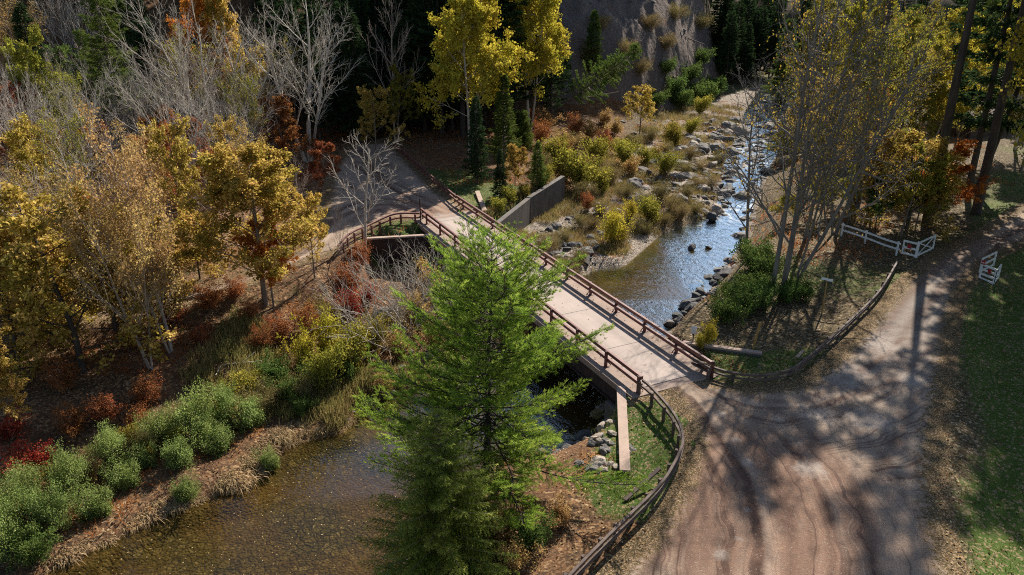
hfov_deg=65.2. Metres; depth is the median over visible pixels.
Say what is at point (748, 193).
leafless tree
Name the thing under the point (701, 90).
shrub
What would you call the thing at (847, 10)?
woodland tree
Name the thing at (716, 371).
fallen leaves
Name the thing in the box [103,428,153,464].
shrub
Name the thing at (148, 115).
leafless tree
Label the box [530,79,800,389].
water
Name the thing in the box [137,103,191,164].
forest tree
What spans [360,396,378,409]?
grass tussock
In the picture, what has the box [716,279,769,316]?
shrub
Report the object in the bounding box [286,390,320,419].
shrub
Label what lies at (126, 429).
shrub
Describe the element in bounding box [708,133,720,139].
rock
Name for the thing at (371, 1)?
evergreen
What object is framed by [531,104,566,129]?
shrub
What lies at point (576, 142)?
shrub
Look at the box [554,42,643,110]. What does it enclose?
leaning pine
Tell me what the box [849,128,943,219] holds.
golden tree
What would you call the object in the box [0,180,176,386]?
golden tree
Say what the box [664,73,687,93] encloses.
shrub
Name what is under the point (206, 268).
golden tree
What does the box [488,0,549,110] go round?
evergreen
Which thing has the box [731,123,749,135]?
boulder
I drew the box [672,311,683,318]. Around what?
rock
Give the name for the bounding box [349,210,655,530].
white pine
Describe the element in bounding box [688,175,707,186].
shrub
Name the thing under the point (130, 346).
shrub
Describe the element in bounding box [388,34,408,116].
fir tree
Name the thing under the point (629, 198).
rock
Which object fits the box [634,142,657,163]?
shrub
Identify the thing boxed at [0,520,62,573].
shrub
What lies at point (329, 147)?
tree
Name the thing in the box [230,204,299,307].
orange tree
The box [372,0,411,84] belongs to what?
evergreen
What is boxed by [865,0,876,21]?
forest tree
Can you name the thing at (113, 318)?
golden tree
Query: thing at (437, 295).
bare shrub
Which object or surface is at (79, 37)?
pine tree
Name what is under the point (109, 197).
orange tree
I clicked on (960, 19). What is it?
yellow tree
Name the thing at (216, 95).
forest tree
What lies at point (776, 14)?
pine tree
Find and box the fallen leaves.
[0,145,1023,574]
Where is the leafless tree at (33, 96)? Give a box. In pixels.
[0,47,96,178]
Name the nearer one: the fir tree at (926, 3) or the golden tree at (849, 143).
the golden tree at (849, 143)
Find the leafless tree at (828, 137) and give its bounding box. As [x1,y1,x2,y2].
[758,0,915,239]
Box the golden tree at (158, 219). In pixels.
[102,213,197,328]
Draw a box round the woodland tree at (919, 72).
[890,44,939,147]
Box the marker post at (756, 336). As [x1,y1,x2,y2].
[752,322,760,349]
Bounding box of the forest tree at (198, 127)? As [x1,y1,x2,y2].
[164,114,209,180]
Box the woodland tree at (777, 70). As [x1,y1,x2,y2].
[760,18,799,103]
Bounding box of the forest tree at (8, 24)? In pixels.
[0,0,49,45]
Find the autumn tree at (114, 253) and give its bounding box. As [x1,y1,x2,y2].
[47,162,187,369]
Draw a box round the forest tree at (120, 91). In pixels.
[108,65,151,133]
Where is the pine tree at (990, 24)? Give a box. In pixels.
[946,0,1023,192]
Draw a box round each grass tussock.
[44,545,96,574]
[69,535,99,554]
[92,534,125,551]
[116,517,151,536]
[124,504,176,534]
[146,496,165,507]
[151,505,170,518]
[157,499,194,520]
[167,492,184,501]
[175,497,199,514]
[195,496,209,505]
[206,484,228,498]
[213,464,252,495]
[218,463,270,499]
[233,450,261,471]
[242,437,287,465]
[246,463,285,484]
[267,421,299,449]
[286,436,310,449]
[292,416,317,430]
[293,427,309,439]
[315,425,329,435]
[344,414,360,429]
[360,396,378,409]
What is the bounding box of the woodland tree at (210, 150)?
[195,144,255,216]
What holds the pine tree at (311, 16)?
on the ground at (222, 534)
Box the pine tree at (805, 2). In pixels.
[789,0,811,51]
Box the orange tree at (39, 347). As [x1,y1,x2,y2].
[0,216,70,371]
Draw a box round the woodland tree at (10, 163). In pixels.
[0,152,68,231]
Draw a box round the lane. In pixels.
[0,141,469,343]
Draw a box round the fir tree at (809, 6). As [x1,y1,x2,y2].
[795,0,813,55]
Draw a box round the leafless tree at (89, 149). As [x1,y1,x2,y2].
[0,55,140,193]
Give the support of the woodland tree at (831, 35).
on the ground at (222, 534)
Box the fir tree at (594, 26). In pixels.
[581,10,607,70]
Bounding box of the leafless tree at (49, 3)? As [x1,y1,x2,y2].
[31,0,89,51]
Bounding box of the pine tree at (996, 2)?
[978,0,1001,63]
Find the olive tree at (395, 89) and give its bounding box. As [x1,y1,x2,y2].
[382,60,424,144]
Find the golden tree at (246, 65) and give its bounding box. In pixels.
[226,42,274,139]
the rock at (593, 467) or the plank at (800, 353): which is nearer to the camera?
the rock at (593, 467)
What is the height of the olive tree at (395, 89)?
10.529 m
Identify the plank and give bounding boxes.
[623,467,660,501]
[795,350,804,357]
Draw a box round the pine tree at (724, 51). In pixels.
[716,11,740,85]
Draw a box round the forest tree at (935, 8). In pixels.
[921,0,943,35]
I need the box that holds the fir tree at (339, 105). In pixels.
[319,33,346,124]
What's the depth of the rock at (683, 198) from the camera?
85.11 m
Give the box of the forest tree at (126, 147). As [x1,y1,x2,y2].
[120,134,149,175]
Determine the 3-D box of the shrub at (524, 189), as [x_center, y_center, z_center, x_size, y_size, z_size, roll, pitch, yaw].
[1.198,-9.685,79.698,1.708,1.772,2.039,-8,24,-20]
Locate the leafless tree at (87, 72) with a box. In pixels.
[54,38,128,120]
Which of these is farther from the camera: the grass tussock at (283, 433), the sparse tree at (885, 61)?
the sparse tree at (885, 61)
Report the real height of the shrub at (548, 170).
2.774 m
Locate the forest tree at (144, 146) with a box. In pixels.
[92,121,173,232]
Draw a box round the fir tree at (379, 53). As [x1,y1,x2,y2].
[369,25,390,131]
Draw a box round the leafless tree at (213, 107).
[165,77,276,151]
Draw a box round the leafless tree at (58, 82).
[0,43,86,145]
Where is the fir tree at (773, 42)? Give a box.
[759,24,780,78]
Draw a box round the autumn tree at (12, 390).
[0,326,31,459]
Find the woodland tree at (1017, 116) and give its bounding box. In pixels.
[1003,96,1023,171]
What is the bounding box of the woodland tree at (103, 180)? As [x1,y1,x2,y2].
[69,168,146,232]
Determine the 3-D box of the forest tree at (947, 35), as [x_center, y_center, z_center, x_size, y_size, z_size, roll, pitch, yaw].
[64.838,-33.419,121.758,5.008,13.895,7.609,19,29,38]
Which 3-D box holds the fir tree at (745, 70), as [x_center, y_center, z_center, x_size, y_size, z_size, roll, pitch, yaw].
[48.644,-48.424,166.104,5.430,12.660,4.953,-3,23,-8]
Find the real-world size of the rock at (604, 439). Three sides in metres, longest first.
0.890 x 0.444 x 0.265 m
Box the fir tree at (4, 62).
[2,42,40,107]
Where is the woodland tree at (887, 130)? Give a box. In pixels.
[850,88,909,145]
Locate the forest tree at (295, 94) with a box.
[264,36,319,142]
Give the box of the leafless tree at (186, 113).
[96,63,263,207]
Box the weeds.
[457,103,766,290]
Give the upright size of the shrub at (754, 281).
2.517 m
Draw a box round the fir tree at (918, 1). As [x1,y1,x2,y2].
[917,0,926,14]
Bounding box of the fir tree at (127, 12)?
[104,0,136,32]
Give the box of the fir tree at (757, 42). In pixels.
[746,10,767,70]
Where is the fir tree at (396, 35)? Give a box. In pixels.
[380,21,425,132]
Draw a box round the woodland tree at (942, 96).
[900,26,983,140]
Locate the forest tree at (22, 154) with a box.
[0,110,93,214]
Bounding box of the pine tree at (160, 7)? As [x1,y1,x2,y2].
[158,0,162,14]
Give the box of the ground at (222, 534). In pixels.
[0,0,1023,574]
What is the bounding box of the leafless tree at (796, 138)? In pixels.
[703,0,891,295]
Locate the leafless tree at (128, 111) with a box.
[100,76,154,160]
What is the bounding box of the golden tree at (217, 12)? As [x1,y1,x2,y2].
[188,0,261,131]
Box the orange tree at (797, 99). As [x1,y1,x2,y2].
[786,82,818,133]
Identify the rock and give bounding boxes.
[377,307,392,317]
[539,447,552,454]
[545,226,552,231]
[549,251,562,255]
[551,223,561,229]
[552,443,573,453]
[558,443,571,451]
[565,434,575,442]
[574,242,581,247]
[574,461,582,467]
[575,429,593,440]
[581,249,593,255]
[583,234,594,239]
[583,255,589,264]
[584,465,598,473]
[587,439,596,446]
[590,408,603,418]
[590,455,606,466]
[593,432,603,437]
[595,403,604,409]
[596,394,605,400]
[596,437,603,443]
[597,421,607,431]
[599,446,606,454]
[601,437,615,444]
[605,419,615,425]
[607,430,617,435]
[612,463,618,469]
[625,177,642,187]
[626,194,638,200]
[634,166,648,171]
[662,319,675,327]
[669,173,678,179]
[672,193,687,204]
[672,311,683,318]
[673,146,682,151]
[673,317,683,324]
[674,172,692,179]
[683,135,695,139]
[684,302,697,311]
[688,140,697,146]
[688,280,698,285]
[692,291,701,297]
[695,184,706,190]
[695,287,704,294]
[697,142,710,151]
[699,184,710,192]
[702,274,712,282]
[705,291,714,296]
[706,161,716,166]
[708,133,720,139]
[708,203,724,215]
[709,143,724,151]
[712,272,722,280]
[713,267,722,271]
[717,188,731,196]
[719,268,734,278]
[721,121,734,128]
[721,137,733,141]
[723,185,734,189]
[724,129,735,135]
[727,146,741,154]
[729,117,739,122]
[729,232,745,238]
[732,190,753,201]
[760,168,770,173]
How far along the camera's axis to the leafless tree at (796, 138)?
52.78 m
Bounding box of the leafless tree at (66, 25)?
[13,0,103,74]
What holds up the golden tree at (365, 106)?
on the ground at (222, 534)
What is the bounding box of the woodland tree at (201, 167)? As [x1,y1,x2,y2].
[174,125,240,237]
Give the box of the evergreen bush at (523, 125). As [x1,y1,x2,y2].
[505,109,534,151]
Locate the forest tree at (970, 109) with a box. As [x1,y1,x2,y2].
[936,49,1005,149]
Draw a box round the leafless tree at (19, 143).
[0,82,55,203]
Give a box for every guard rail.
[337,211,423,252]
[392,142,459,204]
[563,379,684,574]
[691,260,898,382]
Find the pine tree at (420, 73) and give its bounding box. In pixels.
[411,23,429,125]
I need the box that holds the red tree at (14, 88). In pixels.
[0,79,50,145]
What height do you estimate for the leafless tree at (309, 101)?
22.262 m
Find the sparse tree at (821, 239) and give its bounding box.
[776,0,964,283]
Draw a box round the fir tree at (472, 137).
[461,95,491,184]
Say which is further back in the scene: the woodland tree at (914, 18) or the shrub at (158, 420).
the woodland tree at (914, 18)
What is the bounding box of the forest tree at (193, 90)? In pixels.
[182,46,215,116]
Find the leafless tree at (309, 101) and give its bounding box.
[221,0,365,161]
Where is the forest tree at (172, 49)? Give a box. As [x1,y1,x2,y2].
[139,23,214,119]
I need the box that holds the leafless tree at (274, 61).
[246,37,293,125]
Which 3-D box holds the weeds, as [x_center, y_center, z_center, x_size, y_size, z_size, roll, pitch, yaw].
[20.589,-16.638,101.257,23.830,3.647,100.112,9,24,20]
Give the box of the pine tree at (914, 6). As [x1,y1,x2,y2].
[906,4,925,25]
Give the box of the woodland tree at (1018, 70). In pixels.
[982,7,1023,149]
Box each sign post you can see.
[691,326,696,341]
[821,274,832,314]
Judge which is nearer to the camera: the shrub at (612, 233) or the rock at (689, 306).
the rock at (689, 306)
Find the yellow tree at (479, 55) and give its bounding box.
[412,0,537,157]
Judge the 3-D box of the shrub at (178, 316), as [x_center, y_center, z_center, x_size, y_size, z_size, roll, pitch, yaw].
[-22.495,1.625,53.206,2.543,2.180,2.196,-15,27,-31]
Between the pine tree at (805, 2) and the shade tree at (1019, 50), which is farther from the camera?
the pine tree at (805, 2)
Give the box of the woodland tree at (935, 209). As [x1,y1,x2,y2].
[903,173,942,226]
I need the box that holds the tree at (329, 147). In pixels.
[298,139,342,191]
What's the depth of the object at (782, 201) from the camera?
72.88 m
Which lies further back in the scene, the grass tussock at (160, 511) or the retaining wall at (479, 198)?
the retaining wall at (479, 198)
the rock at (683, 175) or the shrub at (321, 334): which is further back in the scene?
the rock at (683, 175)
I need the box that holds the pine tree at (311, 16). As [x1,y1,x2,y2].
[296,4,348,134]
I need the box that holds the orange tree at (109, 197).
[54,185,127,279]
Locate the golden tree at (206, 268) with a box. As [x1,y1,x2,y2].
[172,209,227,278]
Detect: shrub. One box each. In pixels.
[0,403,36,441]
[0,432,51,474]
[0,455,50,524]
[0,460,41,491]
[0,468,43,497]
[0,475,79,532]
[0,483,29,529]
[0,483,41,562]
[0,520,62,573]
[18,437,59,469]
[18,485,79,533]
[32,438,95,498]
[35,351,82,397]
[37,480,50,502]
[41,463,68,486]
[46,396,91,443]
[62,478,115,521]
[73,444,114,481]
[77,459,101,487]
[80,388,129,423]
[82,418,130,468]
[97,454,141,491]
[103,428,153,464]
[111,327,146,350]
[115,420,142,456]
[117,437,158,469]
[119,416,168,455]
[123,400,152,427]
[127,369,166,404]
[131,399,183,450]
[138,435,156,464]
[148,399,187,429]
[156,297,190,324]
[156,422,199,471]
[157,425,188,448]
[166,375,226,446]
[167,463,202,504]
[186,323,211,344]
[187,401,222,437]
[188,280,225,313]
[191,420,236,458]
[195,395,220,428]
[202,376,237,403]
[205,379,247,429]
[214,385,265,425]
[216,274,247,299]
[217,391,266,433]
[223,401,253,428]
[228,367,263,397]
[237,296,260,319]
[237,374,284,413]
[242,320,270,347]
[250,441,280,473]
[252,346,291,385]
[260,310,293,346]
[261,369,306,402]
[276,319,316,369]
[278,369,320,399]
[282,295,327,341]
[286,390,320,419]
[290,298,342,356]
[294,358,320,384]
[299,340,349,392]
[303,248,439,334]
[305,242,451,361]
[324,283,363,321]
[329,256,369,292]
[329,315,373,374]
[331,350,359,383]
[338,223,478,326]
[346,237,375,271]
[356,280,377,306]
[358,311,390,357]
[371,363,398,394]
[382,320,420,358]
[394,228,475,305]
[400,283,439,328]
[405,257,519,322]
[411,252,441,304]
[419,317,454,350]
[477,495,534,548]
[485,322,515,348]
[490,197,507,212]
[494,534,547,572]
[500,184,517,202]
[504,324,532,339]
[507,509,558,553]
[516,182,530,197]
[526,105,539,128]
[529,150,553,166]
[530,118,551,143]
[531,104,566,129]
[533,134,572,163]
[534,233,558,253]
[535,161,554,185]
[545,489,573,531]
[548,145,586,179]
[551,145,604,191]
[551,236,563,248]
[551,252,583,275]
[552,127,588,149]
[555,227,572,242]
[565,111,585,134]
[567,245,589,264]
[568,131,582,149]
[572,212,586,226]
[573,179,599,199]
[576,41,600,60]
[577,134,616,163]
[578,191,595,211]
[579,114,612,139]
[580,162,614,193]
[582,213,599,229]
[587,11,612,30]
[591,196,613,214]
[593,127,614,149]
[595,201,638,244]
[598,108,613,124]
[599,62,621,79]
[599,160,622,183]
[604,114,624,134]
[611,182,637,198]
[612,137,635,163]
[612,151,645,174]
[617,36,640,55]
[621,194,638,219]
[623,134,642,147]
[629,186,656,205]
[633,56,653,75]
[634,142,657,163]
[634,218,652,235]
[635,195,662,222]
[637,124,660,141]
[639,11,666,30]
[642,139,664,157]
[647,178,675,198]
[650,89,670,107]
[650,150,687,174]
[656,115,680,131]
[658,139,673,151]
[659,31,680,50]
[659,56,677,73]
[659,118,685,145]
[659,211,674,223]
[662,191,687,210]
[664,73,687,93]
[664,87,694,107]
[668,1,692,20]
[668,201,690,219]
[673,180,696,197]
[674,157,693,172]
[680,60,704,82]
[683,144,702,159]
[684,116,702,133]
[686,78,720,102]
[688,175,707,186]
[689,203,702,213]
[693,45,717,64]
[693,93,712,113]
[693,160,707,170]
[694,10,713,30]
[694,329,713,350]
[699,317,718,343]
[700,74,728,92]
[701,175,721,188]
[706,287,750,327]
[709,147,727,164]
[715,58,738,74]
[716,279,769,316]
[718,279,740,299]
[728,231,775,272]
[732,269,774,291]
[735,243,797,280]
[747,275,781,312]
[770,274,812,304]
[785,272,822,303]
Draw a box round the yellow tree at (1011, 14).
[1000,1,1020,90]
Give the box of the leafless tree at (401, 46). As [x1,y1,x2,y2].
[354,0,422,141]
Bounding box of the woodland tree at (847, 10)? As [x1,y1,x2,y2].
[784,0,851,108]
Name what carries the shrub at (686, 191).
on the ground at (222, 534)
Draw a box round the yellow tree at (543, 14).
[493,0,572,131]
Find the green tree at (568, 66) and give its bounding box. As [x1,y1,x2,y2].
[539,52,572,111]
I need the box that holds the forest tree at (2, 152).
[0,138,47,208]
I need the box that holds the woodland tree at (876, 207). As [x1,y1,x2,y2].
[865,174,903,225]
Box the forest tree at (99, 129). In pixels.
[75,121,125,185]
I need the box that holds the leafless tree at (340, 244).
[331,203,348,261]
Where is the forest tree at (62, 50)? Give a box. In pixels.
[41,43,92,125]
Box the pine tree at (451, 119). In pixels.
[428,32,466,130]
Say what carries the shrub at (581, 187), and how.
on the ground at (222, 534)
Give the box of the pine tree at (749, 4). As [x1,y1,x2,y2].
[738,0,764,48]
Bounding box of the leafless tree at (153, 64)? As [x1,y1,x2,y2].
[129,28,182,108]
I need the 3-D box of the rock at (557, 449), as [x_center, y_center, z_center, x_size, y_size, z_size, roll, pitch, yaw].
[2.942,8.991,43.662,1.924,0.701,1.263,-29,22,-32]
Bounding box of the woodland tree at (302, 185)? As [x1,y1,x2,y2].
[283,149,317,213]
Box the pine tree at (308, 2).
[297,0,327,80]
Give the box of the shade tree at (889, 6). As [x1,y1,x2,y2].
[850,0,892,208]
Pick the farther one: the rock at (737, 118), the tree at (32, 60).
the rock at (737, 118)
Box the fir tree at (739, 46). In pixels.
[731,24,748,78]
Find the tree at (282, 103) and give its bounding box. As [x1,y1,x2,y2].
[252,93,316,163]
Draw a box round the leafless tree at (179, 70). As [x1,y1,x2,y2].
[112,1,227,166]
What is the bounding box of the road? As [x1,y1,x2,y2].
[519,176,1023,574]
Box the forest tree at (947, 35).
[932,21,956,73]
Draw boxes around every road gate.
[901,234,935,257]
[978,251,1001,284]
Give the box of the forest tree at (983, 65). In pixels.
[968,27,1007,92]
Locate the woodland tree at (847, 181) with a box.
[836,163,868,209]
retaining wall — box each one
[367,234,434,265]
[475,191,486,211]
[494,198,529,235]
[527,176,564,222]
[616,386,629,474]
[683,340,761,357]
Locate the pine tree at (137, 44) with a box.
[124,17,173,114]
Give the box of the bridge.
[413,195,718,418]
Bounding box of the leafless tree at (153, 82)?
[125,47,192,116]
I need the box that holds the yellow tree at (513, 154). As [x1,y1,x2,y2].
[502,143,530,189]
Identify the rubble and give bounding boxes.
[342,0,797,450]
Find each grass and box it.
[33,354,500,573]
[62,160,1023,574]
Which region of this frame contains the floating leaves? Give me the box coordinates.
[79,398,561,574]
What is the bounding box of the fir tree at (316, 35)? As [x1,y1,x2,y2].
[302,3,337,109]
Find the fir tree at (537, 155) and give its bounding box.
[526,141,549,189]
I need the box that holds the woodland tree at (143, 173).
[94,135,169,227]
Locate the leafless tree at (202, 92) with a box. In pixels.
[158,55,220,128]
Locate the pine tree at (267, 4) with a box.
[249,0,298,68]
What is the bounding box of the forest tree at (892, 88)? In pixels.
[862,54,900,115]
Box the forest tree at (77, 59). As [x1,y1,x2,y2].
[68,51,103,105]
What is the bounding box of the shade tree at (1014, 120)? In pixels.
[997,80,1023,165]
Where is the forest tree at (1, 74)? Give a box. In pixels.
[0,59,6,84]
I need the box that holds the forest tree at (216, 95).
[197,69,241,136]
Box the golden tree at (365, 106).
[355,84,410,163]
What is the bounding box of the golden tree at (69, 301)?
[63,223,132,303]
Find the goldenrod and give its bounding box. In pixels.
[175,290,419,431]
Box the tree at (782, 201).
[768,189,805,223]
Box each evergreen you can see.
[324,0,355,66]
[341,0,385,93]
[357,0,397,83]
[363,0,395,70]
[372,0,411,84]
[394,0,427,119]
[399,0,475,134]
[400,0,443,130]
[415,0,500,137]
[429,0,463,126]
[464,0,528,135]
[467,0,515,127]
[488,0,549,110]
[494,4,528,112]
[535,21,575,117]
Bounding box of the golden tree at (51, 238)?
[0,226,100,326]
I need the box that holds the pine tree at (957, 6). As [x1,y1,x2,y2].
[937,0,967,40]
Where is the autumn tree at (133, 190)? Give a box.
[41,94,185,352]
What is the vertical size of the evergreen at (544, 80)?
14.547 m
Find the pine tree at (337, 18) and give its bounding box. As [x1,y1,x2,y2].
[326,1,359,134]
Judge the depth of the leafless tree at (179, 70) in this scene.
84.31 m
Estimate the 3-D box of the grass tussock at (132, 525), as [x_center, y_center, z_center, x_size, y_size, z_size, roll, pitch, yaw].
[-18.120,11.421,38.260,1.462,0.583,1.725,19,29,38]
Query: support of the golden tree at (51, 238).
on the ground at (222, 534)
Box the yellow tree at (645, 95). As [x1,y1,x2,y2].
[622,83,656,133]
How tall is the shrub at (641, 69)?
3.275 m
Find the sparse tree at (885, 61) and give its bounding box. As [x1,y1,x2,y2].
[842,4,942,217]
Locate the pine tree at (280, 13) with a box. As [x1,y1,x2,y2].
[271,0,317,129]
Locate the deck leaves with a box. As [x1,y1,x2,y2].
[427,219,685,387]
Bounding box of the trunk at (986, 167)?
[970,0,1023,214]
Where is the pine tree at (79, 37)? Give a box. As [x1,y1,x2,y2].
[70,28,107,122]
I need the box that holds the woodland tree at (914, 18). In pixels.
[858,5,924,105]
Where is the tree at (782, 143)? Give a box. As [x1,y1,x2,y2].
[763,125,801,164]
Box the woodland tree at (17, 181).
[3,166,81,272]
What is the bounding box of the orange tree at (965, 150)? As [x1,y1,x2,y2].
[913,139,990,219]
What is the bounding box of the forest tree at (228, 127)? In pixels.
[200,114,255,188]
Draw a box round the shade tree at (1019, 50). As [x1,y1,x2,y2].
[990,17,1023,148]
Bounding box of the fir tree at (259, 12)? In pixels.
[250,0,279,28]
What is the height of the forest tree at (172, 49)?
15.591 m
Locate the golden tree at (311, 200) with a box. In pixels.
[288,187,329,278]
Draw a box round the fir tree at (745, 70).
[734,23,756,82]
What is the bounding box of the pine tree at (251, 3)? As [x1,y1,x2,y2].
[249,0,253,10]
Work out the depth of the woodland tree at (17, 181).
55.75 m
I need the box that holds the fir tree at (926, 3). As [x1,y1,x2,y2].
[919,0,931,26]
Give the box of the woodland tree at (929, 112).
[877,39,951,152]
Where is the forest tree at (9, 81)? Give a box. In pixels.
[0,80,34,125]
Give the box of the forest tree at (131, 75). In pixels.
[107,66,157,134]
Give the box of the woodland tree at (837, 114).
[775,70,860,160]
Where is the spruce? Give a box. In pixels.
[354,408,520,574]
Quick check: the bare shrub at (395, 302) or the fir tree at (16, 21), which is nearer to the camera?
the bare shrub at (395, 302)
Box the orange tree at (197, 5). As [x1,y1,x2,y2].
[159,0,231,134]
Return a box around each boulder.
[629,180,642,188]
[677,297,701,309]
[688,243,695,251]
[706,212,716,221]
[709,279,716,284]
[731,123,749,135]
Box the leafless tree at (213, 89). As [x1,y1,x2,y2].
[92,0,304,141]
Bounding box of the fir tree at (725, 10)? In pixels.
[711,0,741,61]
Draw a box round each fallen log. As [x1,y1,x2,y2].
[556,91,618,103]
[560,109,597,123]
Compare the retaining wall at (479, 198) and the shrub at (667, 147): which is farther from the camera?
the shrub at (667, 147)
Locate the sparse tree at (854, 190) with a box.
[742,0,944,234]
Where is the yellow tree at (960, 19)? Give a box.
[938,7,984,85]
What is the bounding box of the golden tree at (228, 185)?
[167,138,322,305]
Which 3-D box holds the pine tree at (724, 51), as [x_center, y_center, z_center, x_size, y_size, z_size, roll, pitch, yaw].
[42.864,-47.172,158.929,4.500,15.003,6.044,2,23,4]
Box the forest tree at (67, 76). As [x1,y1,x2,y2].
[33,60,89,171]
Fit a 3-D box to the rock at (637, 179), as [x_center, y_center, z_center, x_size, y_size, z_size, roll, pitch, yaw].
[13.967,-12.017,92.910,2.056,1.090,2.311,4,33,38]
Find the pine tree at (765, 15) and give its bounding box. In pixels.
[754,7,771,75]
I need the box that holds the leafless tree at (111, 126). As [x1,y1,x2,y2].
[63,68,147,156]
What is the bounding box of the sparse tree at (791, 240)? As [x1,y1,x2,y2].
[702,0,929,283]
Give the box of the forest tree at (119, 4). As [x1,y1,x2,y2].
[102,0,134,64]
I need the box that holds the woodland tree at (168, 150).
[120,118,202,226]
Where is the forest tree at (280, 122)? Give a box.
[247,88,283,133]
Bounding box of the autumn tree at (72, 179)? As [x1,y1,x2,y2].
[0,124,126,269]
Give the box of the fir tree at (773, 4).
[768,0,789,27]
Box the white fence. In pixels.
[840,223,900,255]
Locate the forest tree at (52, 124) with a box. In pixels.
[28,103,106,201]
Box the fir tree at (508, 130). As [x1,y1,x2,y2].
[486,73,522,166]
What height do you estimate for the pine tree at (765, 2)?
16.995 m
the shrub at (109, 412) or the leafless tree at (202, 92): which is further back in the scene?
the leafless tree at (202, 92)
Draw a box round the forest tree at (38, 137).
[18,118,87,196]
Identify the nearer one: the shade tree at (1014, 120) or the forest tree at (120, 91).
the shade tree at (1014, 120)
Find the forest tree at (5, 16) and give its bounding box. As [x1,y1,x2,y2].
[0,0,22,39]
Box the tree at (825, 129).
[812,105,845,159]
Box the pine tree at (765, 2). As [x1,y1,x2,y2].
[760,0,779,67]
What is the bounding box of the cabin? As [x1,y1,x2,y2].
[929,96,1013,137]
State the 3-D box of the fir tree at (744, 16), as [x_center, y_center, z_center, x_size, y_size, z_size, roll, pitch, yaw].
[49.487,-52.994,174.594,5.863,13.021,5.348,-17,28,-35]
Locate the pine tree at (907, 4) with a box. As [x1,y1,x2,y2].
[895,0,916,20]
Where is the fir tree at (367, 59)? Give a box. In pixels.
[350,33,385,135]
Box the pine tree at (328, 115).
[298,36,336,141]
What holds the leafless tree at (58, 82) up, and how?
on the ground at (222, 534)
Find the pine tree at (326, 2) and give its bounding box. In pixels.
[320,1,341,17]
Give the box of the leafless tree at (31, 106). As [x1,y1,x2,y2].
[0,62,67,168]
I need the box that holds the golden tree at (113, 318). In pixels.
[26,202,189,357]
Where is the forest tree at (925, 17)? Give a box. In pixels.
[915,13,935,41]
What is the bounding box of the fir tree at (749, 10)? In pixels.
[737,0,758,22]
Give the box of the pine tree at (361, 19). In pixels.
[340,0,373,52]
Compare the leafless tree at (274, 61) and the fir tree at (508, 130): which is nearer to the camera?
the fir tree at (508, 130)
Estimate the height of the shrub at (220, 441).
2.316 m
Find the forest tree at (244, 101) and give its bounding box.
[214,64,269,146]
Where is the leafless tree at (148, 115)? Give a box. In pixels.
[98,50,191,129]
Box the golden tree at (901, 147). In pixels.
[846,129,968,242]
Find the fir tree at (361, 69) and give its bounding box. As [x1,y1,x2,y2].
[329,11,382,140]
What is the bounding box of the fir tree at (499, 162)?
[490,149,507,198]
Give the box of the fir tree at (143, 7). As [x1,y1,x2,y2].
[129,0,166,85]
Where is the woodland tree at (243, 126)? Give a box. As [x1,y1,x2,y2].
[214,117,267,233]
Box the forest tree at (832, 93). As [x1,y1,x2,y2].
[814,71,849,108]
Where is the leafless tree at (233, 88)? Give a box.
[178,47,273,144]
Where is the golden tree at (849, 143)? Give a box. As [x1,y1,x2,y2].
[838,112,877,190]
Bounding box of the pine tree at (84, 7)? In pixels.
[73,0,98,25]
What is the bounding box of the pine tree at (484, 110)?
[466,78,493,126]
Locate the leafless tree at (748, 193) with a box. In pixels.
[697,59,793,245]
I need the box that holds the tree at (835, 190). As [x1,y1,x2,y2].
[809,165,841,213]
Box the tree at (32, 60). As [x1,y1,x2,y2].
[0,22,72,160]
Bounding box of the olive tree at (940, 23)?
[901,12,951,80]
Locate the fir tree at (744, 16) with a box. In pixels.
[732,14,745,60]
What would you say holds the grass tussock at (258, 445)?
on the ground at (222, 534)
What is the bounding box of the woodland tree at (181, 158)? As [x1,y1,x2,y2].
[138,112,211,247]
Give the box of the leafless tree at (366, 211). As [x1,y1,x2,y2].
[320,129,403,249]
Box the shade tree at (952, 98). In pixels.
[921,0,976,225]
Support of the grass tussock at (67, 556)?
on the ground at (222, 534)
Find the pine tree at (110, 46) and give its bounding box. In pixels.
[77,0,139,148]
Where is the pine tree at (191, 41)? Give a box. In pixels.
[186,4,230,43]
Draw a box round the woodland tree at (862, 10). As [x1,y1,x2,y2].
[826,0,905,107]
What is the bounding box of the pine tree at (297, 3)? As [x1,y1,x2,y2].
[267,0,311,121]
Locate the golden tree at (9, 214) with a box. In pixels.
[3,211,17,305]
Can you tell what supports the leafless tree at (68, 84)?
on the ground at (222, 534)
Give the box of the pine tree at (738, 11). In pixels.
[719,3,753,83]
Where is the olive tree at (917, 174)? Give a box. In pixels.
[882,139,953,236]
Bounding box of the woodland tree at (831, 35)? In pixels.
[792,0,852,87]
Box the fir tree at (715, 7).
[710,0,733,41]
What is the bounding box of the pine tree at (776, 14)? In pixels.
[765,0,790,75]
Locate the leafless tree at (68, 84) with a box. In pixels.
[27,46,99,150]
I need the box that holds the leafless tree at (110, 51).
[92,31,132,75]
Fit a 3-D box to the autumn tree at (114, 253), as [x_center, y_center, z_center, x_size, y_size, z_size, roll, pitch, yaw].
[-22.077,-0.741,45.603,6.434,13.556,6.340,-16,27,-33]
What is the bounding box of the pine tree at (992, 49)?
[972,0,1023,191]
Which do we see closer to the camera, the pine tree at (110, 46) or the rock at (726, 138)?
the pine tree at (110, 46)
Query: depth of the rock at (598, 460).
37.94 m
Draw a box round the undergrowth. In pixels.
[0,0,1023,541]
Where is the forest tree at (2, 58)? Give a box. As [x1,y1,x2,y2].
[0,20,41,82]
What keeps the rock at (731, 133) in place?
on the ground at (222, 534)
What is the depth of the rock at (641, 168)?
98.56 m
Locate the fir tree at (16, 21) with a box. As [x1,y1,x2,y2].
[7,1,53,102]

